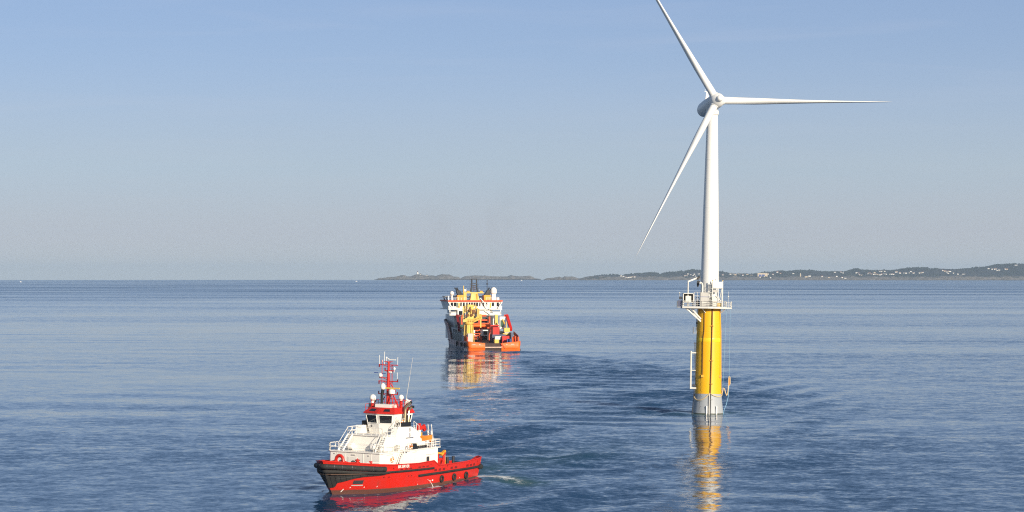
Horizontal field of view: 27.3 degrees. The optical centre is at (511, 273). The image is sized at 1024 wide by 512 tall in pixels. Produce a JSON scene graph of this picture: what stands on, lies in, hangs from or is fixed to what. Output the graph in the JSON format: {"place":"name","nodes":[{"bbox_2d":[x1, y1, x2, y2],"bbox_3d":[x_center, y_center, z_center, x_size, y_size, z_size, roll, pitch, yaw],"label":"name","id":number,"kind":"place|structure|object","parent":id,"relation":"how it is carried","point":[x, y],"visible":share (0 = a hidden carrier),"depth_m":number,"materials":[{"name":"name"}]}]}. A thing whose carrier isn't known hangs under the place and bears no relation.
{"place":"outdoors","nodes":[
{"label":"outdoors","id":0,"kind":"place"},
{"bbox_2d":[375,274,461,279],"bbox_3d":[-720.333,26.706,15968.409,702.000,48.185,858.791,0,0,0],"label":"rocky island","id":1,"kind":"structure","parent":0,"point":[429,277],"depth_m":15758.42,"materials":[{"name":"grey stone"}]},
{"bbox_2d":[460,275,540,279],"bbox_3d":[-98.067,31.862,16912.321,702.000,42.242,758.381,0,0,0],"label":"island","id":2,"kind":"structure","parent":0,"point":[510,277],"depth_m":16673.34,"materials":[{"name":"grey stone"}]},
{"bbox_2d":[0,280,1023,511],"bbox_3d":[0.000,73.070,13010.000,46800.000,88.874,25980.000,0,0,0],"label":"water","id":3,"kind":"structure","parent":0,"point":[254,396],"depth_m":507.93,"materials":[{"name":"blue liquid"}]},
{"bbox_2d":[314,352,482,494],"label":"tugboat","id":4,"kind":"object","parent":3,"relation":"on","point":[359,462],"visible":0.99,"depth_m":285.84,"materials":[{"name":"paint"}]},
{"bbox_2d":[420,432,431,441],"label":"rescue boat","id":5,"kind":"object","parent":4,"relation":"on","point":[425,437],"visible":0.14,"depth_m":293.26,"materials":[{"name":"paint"}]},
{"bbox_2d":[440,277,520,350],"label":"supply ship","id":6,"kind":"object","parent":3,"relation":"on","point":[471,321],"visible":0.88,"depth_m":838.92,"materials":[{"name":"paint"}]},
{"bbox_2d":[490,334,505,342],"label":"container","id":7,"kind":"object","parent":6,"relation":"on","point":[492,338],"visible":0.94,"depth_m":814.00,"materials":[{"name":"white metal"}]},
{"bbox_2d":[491,327,498,333],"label":"container","id":8,"kind":"object","parent":7,"relation":"on","point":[494,330],"visible":1,"depth_m":814.23,"materials":[{"name":"red metal"}]},
{"bbox_2d":[501,336,508,342],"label":"skip","id":9,"kind":"object","parent":6,"relation":"on","point":[504,339],"visible":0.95,"depth_m":808.84,"materials":[{"name":"red paint"}]},
{"bbox_2d":[636,0,884,414],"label":"wind turbine","id":10,"kind":"object","parent":3,"relation":"in","point":[708,306],"visible":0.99,"depth_m":438.77,"materials":[{"name":"paint"}]},
{"bbox_2d":[694,376,730,400],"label":"mooring rope","id":11,"kind":"object","parent":10,"relation":"attached to","point":[714,395],"visible":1,"depth_m":439.43,"materials":[{"name":"beige fabric"}]},
{"bbox_2d":[0,0,1023,279],"label":"sky","id":12,"kind":"structure","parent":0,"point":[140,139],"materials":[{"name":"blue"}]},
{"bbox_2d":[544,276,578,279],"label":"skerry island","id":13,"kind":"structure","parent":0,"point":[565,278],"depth_m":14996.74,"materials":[{"name":"grey stone"}]},
{"bbox_2d":[578,264,1023,279],"bbox_3d":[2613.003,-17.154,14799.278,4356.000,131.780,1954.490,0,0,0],"label":"coast hills","id":14,"kind":"structure","parent":0,"point":[973,274],"depth_m":14325.89,"materials":[{"name":"grey stone"}]},
{"bbox_2d":[757,273,767,276],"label":"warehouse","id":15,"kind":"structure","parent":14,"relation":"on","point":[762,274],"depth_m":14433.09,"materials":[{"name":"white paint"}]},
{"bbox_2d":[586,263,1023,278],"bbox_3d":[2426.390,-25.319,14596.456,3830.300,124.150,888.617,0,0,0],"label":"woodland","id":16,"kind":"object","parent":14,"relation":"on","point":[839,272],"visible":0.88,"depth_m":14693.70,"materials":[{"name":"green plant"}]}
]}

